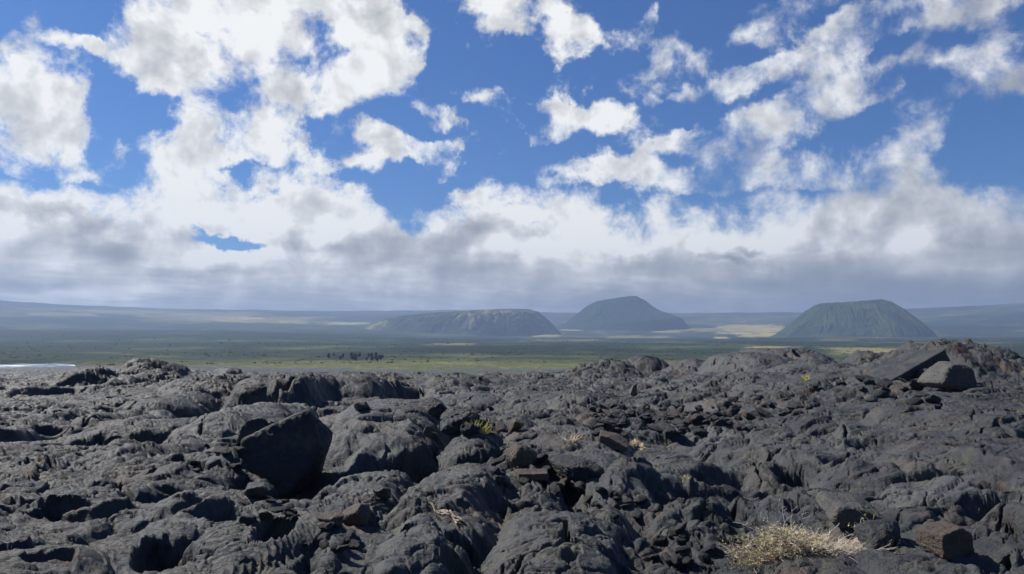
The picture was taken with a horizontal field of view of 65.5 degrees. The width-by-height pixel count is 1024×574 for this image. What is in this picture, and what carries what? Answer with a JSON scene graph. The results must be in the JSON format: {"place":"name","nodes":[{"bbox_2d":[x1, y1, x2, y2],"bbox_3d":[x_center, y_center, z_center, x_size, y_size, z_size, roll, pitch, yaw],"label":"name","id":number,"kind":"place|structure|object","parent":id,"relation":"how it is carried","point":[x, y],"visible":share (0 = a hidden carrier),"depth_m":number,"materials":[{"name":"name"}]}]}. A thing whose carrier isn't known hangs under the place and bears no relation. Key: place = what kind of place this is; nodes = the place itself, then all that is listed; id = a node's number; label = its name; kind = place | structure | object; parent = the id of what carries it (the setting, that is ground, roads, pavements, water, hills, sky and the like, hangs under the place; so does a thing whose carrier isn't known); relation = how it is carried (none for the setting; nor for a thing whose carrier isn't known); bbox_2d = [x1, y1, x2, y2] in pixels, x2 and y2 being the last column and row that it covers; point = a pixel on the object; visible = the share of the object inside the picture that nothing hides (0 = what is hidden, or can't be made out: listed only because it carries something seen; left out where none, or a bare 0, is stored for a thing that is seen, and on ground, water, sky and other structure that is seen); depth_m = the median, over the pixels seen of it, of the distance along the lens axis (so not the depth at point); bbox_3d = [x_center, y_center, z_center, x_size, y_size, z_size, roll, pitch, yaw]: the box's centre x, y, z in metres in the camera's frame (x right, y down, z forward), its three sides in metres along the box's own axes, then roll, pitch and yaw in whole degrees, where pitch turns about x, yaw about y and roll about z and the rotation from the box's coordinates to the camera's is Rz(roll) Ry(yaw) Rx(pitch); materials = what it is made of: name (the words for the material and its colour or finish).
{"place":"outdoors","nodes":[
{"label":"outdoors","id":0,"kind":"place"},
{"bbox_2d":[0,363,75,367],"bbox_3d":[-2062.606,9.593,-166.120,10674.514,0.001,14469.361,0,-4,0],"label":"sea","id":1,"kind":"structure","parent":0,"point":[39,365],"depth_m":560.98,"materials":[{"name":"liquid"}]},
{"bbox_2d":[365,309,561,335],"bbox_3d":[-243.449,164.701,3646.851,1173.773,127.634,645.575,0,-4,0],"label":"hill","id":2,"kind":"structure","parent":0,"point":[508,322],"depth_m":3455.95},
{"bbox_2d":[470,417,492,433],"bbox_3d":[-0.507,2.293,13.135,0.434,0.198,0.268,24,-12,6],"label":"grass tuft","id":3,"kind":"object","parent":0,"point":[483,422],"visible":0.53,"depth_m":13.04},
{"bbox_2d":[0,338,1023,573],"bbox_3d":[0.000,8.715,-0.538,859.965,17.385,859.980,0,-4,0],"label":"lava field","id":4,"kind":"structure","parent":0,"point":[80,447],"depth_m":11.45,"materials":[{"name":"stone"}]},
{"bbox_2d":[187,458,199,464],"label":"rubble stone","id":5,"kind":"object","parent":4,"relation":"on","point":[190,461],"visible":0.98,"depth_m":11.12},
{"bbox_2d":[213,446,222,453],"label":"rubble stone","id":6,"kind":"object","parent":4,"relation":"on","point":[216,449],"visible":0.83,"depth_m":11.52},
{"bbox_2d":[219,446,229,453],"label":"rubble stone","id":7,"kind":"object","parent":4,"relation":"on","point":[224,450],"visible":1,"depth_m":11.43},
{"bbox_2d":[230,463,241,470],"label":"rubble stone","id":8,"kind":"object","parent":4,"relation":"on","point":[235,466],"visible":1,"depth_m":11.19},
{"bbox_2d":[232,446,246,451],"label":"rubble stone","id":9,"kind":"object","parent":4,"relation":"on","point":[240,449],"visible":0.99,"depth_m":11.47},
{"bbox_2d":[239,514,256,523],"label":"rubble stone","id":10,"kind":"object","parent":4,"relation":"on","point":[248,518],"visible":1,"depth_m":7.40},
{"bbox_2d":[237,416,268,443],"bbox_3d":[-4.702,2.639,14.448,0.457,0.628,0.239,22,-11,1],"label":"lava slab","id":11,"kind":"object","parent":4,"relation":"on","point":[251,426],"depth_m":14.37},
{"bbox_2d":[243,386,267,394],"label":"boulder","id":12,"kind":"object","parent":4,"relation":"on","point":[255,390],"visible":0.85,"depth_m":22.98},
{"bbox_2d":[244,481,273,498],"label":"boulder","id":13,"kind":"object","parent":4,"relation":"on","point":[260,489],"visible":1,"depth_m":8.79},
{"bbox_2d":[258,511,271,520],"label":"rubble stone","id":14,"kind":"object","parent":4,"relation":"on","point":[265,516],"visible":1,"depth_m":7.48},
{"bbox_2d":[267,506,285,511],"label":"rubble stone","id":15,"kind":"object","parent":4,"relation":"on","point":[276,509],"visible":0.94,"depth_m":7.79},
{"bbox_2d":[240,410,332,497],"bbox_3d":[-3.349,2.445,11.703,1.319,1.269,0.600,-1,-14,8],"label":"lava slab","id":16,"kind":"object","parent":4,"relation":"on","point":[286,457],"depth_m":11.46,"materials":[{"name":"stone"}]},
{"bbox_2d":[283,508,297,516],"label":"rubble stone","id":17,"kind":"object","parent":4,"relation":"on","point":[293,510],"visible":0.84,"depth_m":7.65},
{"bbox_2d":[319,538,328,549],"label":"rubble stone","id":18,"kind":"object","parent":4,"relation":"on","point":[323,544],"visible":0.95,"depth_m":7.14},
{"bbox_2d":[317,532,330,541],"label":"rubble stone","id":19,"kind":"object","parent":4,"relation":"on","point":[324,535],"visible":0.68,"depth_m":7.28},
{"bbox_2d":[322,522,333,532],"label":"rubble stone","id":20,"kind":"object","parent":4,"relation":"on","point":[329,526],"visible":0.84,"depth_m":7.50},
{"bbox_2d":[317,511,343,527],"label":"boulder","id":21,"kind":"object","parent":4,"relation":"on","point":[336,517],"visible":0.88,"depth_m":7.62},
{"bbox_2d":[330,542,336,549],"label":"rubble stone","id":22,"kind":"object","parent":4,"relation":"on","point":[333,545],"visible":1,"depth_m":7.04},
{"bbox_2d":[335,544,348,551],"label":"rubble stone","id":23,"kind":"object","parent":4,"relation":"on","point":[340,548],"visible":1,"depth_m":7.01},
{"bbox_2d":[340,536,350,544],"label":"rubble stone","id":24,"kind":"object","parent":4,"relation":"on","point":[344,540],"visible":0.61,"depth_m":7.16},
{"bbox_2d":[345,528,355,538],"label":"rubble stone","id":25,"kind":"object","parent":4,"relation":"on","point":[351,533],"visible":0.75,"depth_m":7.42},
{"bbox_2d":[349,539,359,548],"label":"rubble stone","id":26,"kind":"object","parent":4,"relation":"on","point":[354,543],"visible":0.76,"depth_m":7.30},
{"bbox_2d":[342,503,369,526],"bbox_3d":[-1.559,2.295,8.032,0.313,0.246,0.249,-4,-5,45],"label":"boulder","id":27,"kind":"object","parent":4,"relation":"on","point":[358,514],"visible":0.96,"depth_m":7.94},
{"bbox_2d":[354,401,369,410],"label":"boulder","id":28,"kind":"object","parent":4,"relation":"on","point":[361,406],"visible":0.99,"depth_m":14.28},
{"bbox_2d":[373,484,390,498],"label":"boulder","id":29,"kind":"object","parent":4,"relation":"on","point":[382,491],"visible":1,"depth_m":9.31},
{"bbox_2d":[423,425,432,436],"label":"stone","id":30,"kind":"object","parent":4,"relation":"on","point":[427,432],"visible":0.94,"depth_m":13.33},
{"bbox_2d":[418,397,447,416],"bbox_3d":[-1.581,2.344,15.582,0.554,0.378,0.870,2,-4,-24],"label":"boulder","id":31,"kind":"object","parent":4,"relation":"on","point":[434,407],"visible":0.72,"depth_m":15.28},
{"bbox_2d":[425,497,462,524],"bbox_3d":[-0.725,2.362,8.412,0.078,0.188,0.638,3,-5,-40],"label":"driftwood","id":32,"kind":"object","parent":4,"relation":"on","point":[443,511],"visible":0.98,"depth_m":8.38,"materials":[{"name":"grey wood"}]},
{"bbox_2d":[440,406,479,435],"bbox_3d":[-0.912,2.313,13.820,0.718,0.484,0.855,1,-4,-10],"label":"boulder","id":33,"kind":"object","parent":4,"relation":"on","point":[453,419],"visible":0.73,"depth_m":13.48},
{"bbox_2d":[460,422,474,435],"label":"rubble stone","id":34,"kind":"object","parent":4,"relation":"on","point":[466,428],"visible":0.9,"depth_m":12.71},
{"bbox_2d":[471,425,480,433],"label":"rubble stone","id":35,"kind":"object","parent":4,"relation":"on","point":[476,428],"visible":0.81,"depth_m":12.76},
{"bbox_2d":[464,419,495,434],"bbox_3d":[-0.494,2.285,12.940,0.518,0.275,0.399,2,-4,-28],"label":"grass tuft","id":36,"kind":"object","parent":4,"relation":"on","point":[484,430],"visible":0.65,"depth_m":12.91,"materials":[{"name":"green plant"}]},
{"bbox_2d":[489,466,499,474],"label":"rubble stone","id":37,"kind":"object","parent":4,"relation":"on","point":[495,470],"visible":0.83,"depth_m":10.19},
{"bbox_2d":[490,457,505,464],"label":"rubble stone","id":38,"kind":"object","parent":4,"relation":"on","point":[498,460],"visible":0.97,"depth_m":11.82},
{"bbox_2d":[493,475,504,484],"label":"rubble stone","id":39,"kind":"object","parent":4,"relation":"on","point":[498,479],"visible":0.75,"depth_m":9.99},
{"bbox_2d":[496,420,505,429],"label":"rubble stone","id":40,"kind":"object","parent":4,"relation":"on","point":[499,424],"visible":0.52,"depth_m":16.43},
{"bbox_2d":[508,419,522,432],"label":"boulder","id":41,"kind":"object","parent":4,"relation":"on","point":[515,424],"visible":0.98,"depth_m":13.73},
{"bbox_2d":[506,444,536,468],"bbox_3d":[0.132,2.334,11.008,0.436,0.326,0.476,1,-4,-19],"label":"boulder","id":42,"kind":"object","parent":4,"relation":"on","point":[518,455],"visible":0.97,"depth_m":10.81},
{"bbox_2d":[519,476,529,484],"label":"rubble stone","id":43,"kind":"object","parent":4,"relation":"on","point":[523,480],"visible":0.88,"depth_m":10.27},
{"bbox_2d":[514,468,548,480],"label":"lava slab","id":44,"kind":"structure","parent":4,"relation":"on","point":[535,474],"depth_m":10.36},
{"bbox_2d":[537,453,548,462],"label":"rubble stone","id":45,"kind":"object","parent":4,"relation":"on","point":[542,457],"visible":0.98,"depth_m":11.42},
{"bbox_2d":[550,481,560,494],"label":"rubble stone","id":46,"kind":"object","parent":4,"relation":"on","point":[555,489],"visible":0.91,"depth_m":10.12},
{"bbox_2d":[558,478,567,489],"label":"rubble stone","id":47,"kind":"object","parent":4,"relation":"on","point":[562,483],"visible":0.8,"depth_m":10.89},
{"bbox_2d":[562,433,580,443],"bbox_3d":[0.961,2.400,12.669,0.341,0.178,0.266,0,-4,0],"label":"grass tuft","id":48,"kind":"object","parent":4,"relation":"on","point":[570,439],"visible":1,"depth_m":12.65,"materials":[{"name":"plant"}]},
{"bbox_2d":[550,454,603,481],"bbox_3d":[0.882,2.482,10.821,0.750,0.357,0.531,0,-4,4],"label":"boulder","id":49,"kind":"object","parent":4,"relation":"on","point":[573,468],"visible":0.87,"depth_m":10.67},
{"bbox_2d":[574,481,585,491],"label":"rubble stone","id":50,"kind":"object","parent":4,"relation":"on","point":[580,485],"visible":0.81,"depth_m":10.48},
{"bbox_2d":[583,495,592,502],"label":"rubble stone","id":51,"kind":"object","parent":4,"relation":"on","point":[587,499],"visible":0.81,"depth_m":10.20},
{"bbox_2d":[588,419,596,427],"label":"rubble stone","id":52,"kind":"object","parent":4,"relation":"on","point":[592,422],"visible":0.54,"depth_m":14.22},
{"bbox_2d":[589,429,605,436],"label":"rubble stone","id":53,"kind":"object","parent":4,"relation":"on","point":[596,433],"visible":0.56,"depth_m":13.05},
{"bbox_2d":[595,486,606,494],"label":"rubble stone","id":54,"kind":"object","parent":4,"relation":"on","point":[600,490],"visible":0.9,"depth_m":10.00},
{"bbox_2d":[594,419,612,427],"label":"rubble stone","id":55,"kind":"object","parent":4,"relation":"on","point":[606,422],"visible":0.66,"depth_m":14.21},
{"bbox_2d":[602,409,612,417],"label":"rubble stone","id":56,"kind":"object","parent":4,"relation":"on","point":[608,413],"visible":0.98,"depth_m":18.70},
{"bbox_2d":[598,430,627,451],"bbox_3d":[1.621,2.456,12.722,0.506,0.187,0.540,12,3,12],"label":"lava slab","id":57,"kind":"object","parent":4,"relation":"on","point":[615,441],"depth_m":12.51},
{"bbox_2d":[612,409,625,414],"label":"rubble stone","id":58,"kind":"object","parent":4,"relation":"on","point":[617,411],"visible":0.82,"depth_m":18.98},
{"bbox_2d":[619,418,629,423],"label":"rubble stone","id":59,"kind":"object","parent":4,"relation":"on","point":[623,420],"visible":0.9,"depth_m":18.02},
{"bbox_2d":[622,498,632,503],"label":"rubble stone","id":60,"kind":"object","parent":4,"relation":"on","point":[627,500],"visible":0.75,"depth_m":9.73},
{"bbox_2d":[626,410,634,416],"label":"rubble stone","id":61,"kind":"object","parent":4,"relation":"on","point":[630,413],"visible":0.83,"depth_m":19.70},
{"bbox_2d":[629,383,636,394],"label":"lava slab","id":62,"kind":"structure","parent":4,"relation":"on","point":[633,390],"depth_m":28.15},
{"bbox_2d":[628,437,644,449],"bbox_3d":[2.144,2.772,14.025,0.452,0.258,0.414,0,-4,0],"label":"grass tuft","id":63,"kind":"object","parent":4,"relation":"on","point":[634,442],"visible":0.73,"depth_m":14.02,"materials":[{"name":"plant"}]},
{"bbox_2d":[632,512,643,519],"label":"rubble stone","id":64,"kind":"object","parent":4,"relation":"on","point":[637,515],"visible":1,"depth_m":9.34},
{"bbox_2d":[633,495,646,503],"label":"rubble stone","id":65,"kind":"object","parent":4,"relation":"on","point":[641,499],"visible":1,"depth_m":9.84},
{"bbox_2d":[636,407,644,415],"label":"rubble stone","id":66,"kind":"object","parent":4,"relation":"on","point":[640,411],"visible":0.72,"depth_m":19.69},
{"bbox_2d":[642,413,655,421],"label":"rubble stone","id":67,"kind":"object","parent":4,"relation":"on","point":[648,418],"visible":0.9,"depth_m":18.50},
{"bbox_2d":[648,554,658,559],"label":"rubble stone","id":68,"kind":"object","parent":4,"relation":"on","point":[653,556],"visible":1,"depth_m":7.85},
{"bbox_2d":[649,426,662,431],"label":"rubble stone","id":69,"kind":"object","parent":4,"relation":"on","point":[654,428],"visible":1,"depth_m":15.41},
{"bbox_2d":[652,535,666,543],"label":"rubble stone","id":70,"kind":"object","parent":4,"relation":"on","point":[660,539],"visible":1,"depth_m":8.56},
{"bbox_2d":[658,411,668,417],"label":"rubble stone","id":71,"kind":"object","parent":4,"relation":"on","point":[662,414],"visible":0.88,"depth_m":19.50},
{"bbox_2d":[662,552,670,564],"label":"rubble stone","id":72,"kind":"object","parent":4,"relation":"on","point":[666,558],"visible":1,"depth_m":7.76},
{"bbox_2d":[663,426,675,436],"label":"rubble stone","id":73,"kind":"object","parent":4,"relation":"on","point":[669,431],"visible":1,"depth_m":15.12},
{"bbox_2d":[669,526,681,535],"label":"rubble stone","id":74,"kind":"object","parent":4,"relation":"on","point":[671,530],"visible":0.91,"depth_m":8.57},
{"bbox_2d":[670,554,682,566],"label":"rubble stone","id":75,"kind":"object","parent":4,"relation":"on","point":[676,560],"visible":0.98,"depth_m":7.73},
{"bbox_2d":[674,406,683,414],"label":"rubble stone","id":76,"kind":"object","parent":4,"relation":"on","point":[679,410],"visible":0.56,"depth_m":19.27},
{"bbox_2d":[671,418,688,425],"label":"rubble stone","id":77,"kind":"object","parent":4,"relation":"on","point":[676,421],"visible":0.77,"depth_m":16.89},
{"bbox_2d":[674,526,685,533],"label":"rubble stone","id":78,"kind":"object","parent":4,"relation":"on","point":[678,529],"visible":0.98,"depth_m":8.52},
{"bbox_2d":[676,537,686,545],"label":"rubble stone","id":79,"kind":"object","parent":4,"relation":"on","point":[681,541],"visible":0.92,"depth_m":8.40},
{"bbox_2d":[675,545,689,550],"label":"rubble stone","id":80,"kind":"object","parent":4,"relation":"on","point":[684,548],"visible":1,"depth_m":8.19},
{"bbox_2d":[682,556,693,567],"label":"rubble stone","id":81,"kind":"object","parent":4,"relation":"on","point":[687,562],"visible":1,"depth_m":7.73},
{"bbox_2d":[690,413,702,422],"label":"rubble stone","id":82,"kind":"object","parent":4,"relation":"on","point":[695,417],"visible":1,"depth_m":16.85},
{"bbox_2d":[693,428,708,435],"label":"rubble stone","id":83,"kind":"object","parent":4,"relation":"on","point":[700,432],"visible":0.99,"depth_m":16.06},
{"bbox_2d":[698,552,710,562],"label":"rubble stone","id":84,"kind":"object","parent":4,"relation":"on","point":[703,557],"visible":1,"depth_m":7.79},
{"bbox_2d":[699,547,711,552],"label":"rubble stone","id":85,"kind":"object","parent":4,"relation":"on","point":[706,549],"visible":0.82,"depth_m":8.02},
{"bbox_2d":[710,411,724,416],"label":"rubble stone","id":86,"kind":"object","parent":4,"relation":"on","point":[718,413],"visible":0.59,"depth_m":18.46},
{"bbox_2d":[714,419,725,426],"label":"rubble stone","id":87,"kind":"object","parent":4,"relation":"on","point":[720,422],"visible":0.78,"depth_m":16.51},
{"bbox_2d":[721,401,732,407],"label":"rubble stone","id":88,"kind":"object","parent":4,"relation":"on","point":[725,403],"visible":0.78,"depth_m":20.98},
{"bbox_2d":[727,405,739,416],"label":"rubble stone","id":89,"kind":"object","parent":4,"relation":"on","point":[733,409],"visible":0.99,"depth_m":20.42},
{"bbox_2d":[728,396,738,401],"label":"rubble stone","id":90,"kind":"object","parent":4,"relation":"on","point":[733,399],"visible":0.94,"depth_m":21.90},
{"bbox_2d":[733,423,744,429],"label":"rubble stone","id":91,"kind":"object","parent":4,"relation":"on","point":[738,426],"visible":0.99,"depth_m":15.99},
{"bbox_2d":[741,411,754,418],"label":"rubble stone","id":92,"kind":"object","parent":4,"relation":"on","point":[747,414],"visible":0.93,"depth_m":18.17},
{"bbox_2d":[747,534,773,548],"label":"stone","id":93,"kind":"object","parent":4,"relation":"on","point":[750,538],"visible":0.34,"depth_m":7.80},
{"bbox_2d":[755,407,773,417],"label":"rubble stone","id":94,"kind":"object","parent":4,"relation":"on","point":[763,413],"visible":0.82,"depth_m":17.80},
{"bbox_2d":[756,542,794,563],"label":"dry litter","id":95,"kind":"object","parent":4,"relation":"on","point":[776,555],"visible":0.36,"depth_m":7.44,"materials":[{"name":"beige plant"}]},
{"bbox_2d":[778,410,791,415],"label":"rubble stone","id":96,"kind":"object","parent":4,"relation":"on","point":[784,413],"visible":0.8,"depth_m":17.93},
{"bbox_2d":[788,401,801,408],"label":"rubble stone","id":97,"kind":"object","parent":4,"relation":"on","point":[797,404],"visible":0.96,"depth_m":20.50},
{"bbox_2d":[719,497,903,573],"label":"dry shrub","id":98,"kind":"object","parent":4,"relation":"on","point":[800,540],"visible":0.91,"depth_m":7.51,"materials":[{"name":"beige plant"}]},
{"bbox_2d":[815,491,884,528],"bbox_3d":[3.581,2.370,8.429,0.594,0.252,0.640,8,3,6],"label":"lava slab","id":99,"kind":"object","parent":4,"relation":"on","point":[841,510],"depth_m":8.22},
{"bbox_2d":[864,379,875,384],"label":"rubble stone","id":100,"kind":"object","parent":4,"relation":"on","point":[869,381],"visible":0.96,"depth_m":22.96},
{"bbox_2d":[865,395,877,401],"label":"rubble stone","id":101,"kind":"object","parent":4,"relation":"on","point":[871,398],"visible":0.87,"depth_m":19.03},
{"bbox_2d":[854,519,900,549],"bbox_3d":[3.575,2.410,7.743,0.454,0.298,0.592,-1,-4,10],"label":"boulder","id":102,"kind":"object","parent":4,"relation":"on","point":[875,534],"visible":0.93,"depth_m":7.60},
{"bbox_2d":[873,387,889,396],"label":"rubble stone","id":103,"kind":"object","parent":4,"relation":"on","point":[882,392],"visible":0.99,"depth_m":20.47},
{"bbox_2d":[876,378,892,386],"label":"rubble stone","id":104,"kind":"object","parent":4,"relation":"on","point":[885,382],"visible":0.88,"depth_m":22.04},
{"bbox_2d":[865,349,949,381],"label":"lava slab","id":105,"kind":"structure","parent":4,"relation":"on","point":[906,365],"depth_m":24.96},
{"bbox_2d":[905,397,923,405],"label":"rubble stone","id":106,"kind":"object","parent":4,"relation":"on","point":[915,401],"visible":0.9,"depth_m":16.30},
{"bbox_2d":[909,381,923,388],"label":"rubble stone","id":107,"kind":"object","parent":4,"relation":"on","point":[914,384],"visible":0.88,"depth_m":21.30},
{"bbox_2d":[913,392,929,397],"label":"rubble stone","id":108,"kind":"object","parent":4,"relation":"on","point":[920,394],"visible":0.94,"depth_m":18.56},
{"bbox_2d":[924,395,940,403],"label":"rubble stone","id":109,"kind":"object","parent":4,"relation":"on","point":[934,399],"visible":0.95,"depth_m":16.29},
{"bbox_2d":[916,520,974,560],"bbox_3d":[4.008,2.339,7.372,0.370,0.296,0.345,-3,1,-12],"label":"boulder","id":110,"kind":"object","parent":4,"relation":"on","point":[945,540],"visible":0.99,"depth_m":7.25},
{"bbox_2d":[917,361,976,390],"bbox_3d":[10.405,2.121,19.021,1.011,0.690,1.045,0,-4,0],"label":"boulder","id":111,"kind":"object","parent":4,"relation":"on","point":[946,375],"visible":0.98,"depth_m":18.57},
{"bbox_2d":[973,536,1023,565],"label":"lava slab","id":112,"kind":"object","parent":4,"relation":"on","point":[997,552],"depth_m":7.40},
{"bbox_2d":[0,300,1023,374],"bbox_3d":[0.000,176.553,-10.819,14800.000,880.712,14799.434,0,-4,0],"label":"terrain","id":113,"kind":"structure","parent":0,"point":[998,325],"depth_m":1874.94,"materials":[{"name":"plant"}]},
{"bbox_2d":[0,326,1023,364],"bbox_3d":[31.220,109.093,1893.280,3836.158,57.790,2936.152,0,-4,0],"label":"scrub","id":114,"kind":"object","parent":113,"relation":"on","point":[258,354],"visible":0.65,"depth_m":928.24,"materials":[{"name":"green plant"}]},
{"bbox_2d":[0,0,1023,312],"label":"sky","id":115,"kind":"structure","parent":0,"point":[556,156],"materials":[{"name":"blue"}]},
{"bbox_2d":[556,296,688,330],"bbox_3d":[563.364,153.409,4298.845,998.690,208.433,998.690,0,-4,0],"label":"hill","id":116,"kind":"structure","parent":0,"point":[630,313],"depth_m":4065.90,"materials":[{"name":"rock"},{"name":"soil"},{"name":"grass"}]},
{"bbox_2d":[770,299,936,337],"bbox_3d":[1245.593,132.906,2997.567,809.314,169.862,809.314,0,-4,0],"label":"hill","id":117,"kind":"structure","parent":0,"point":[877,318],"depth_m":2819.00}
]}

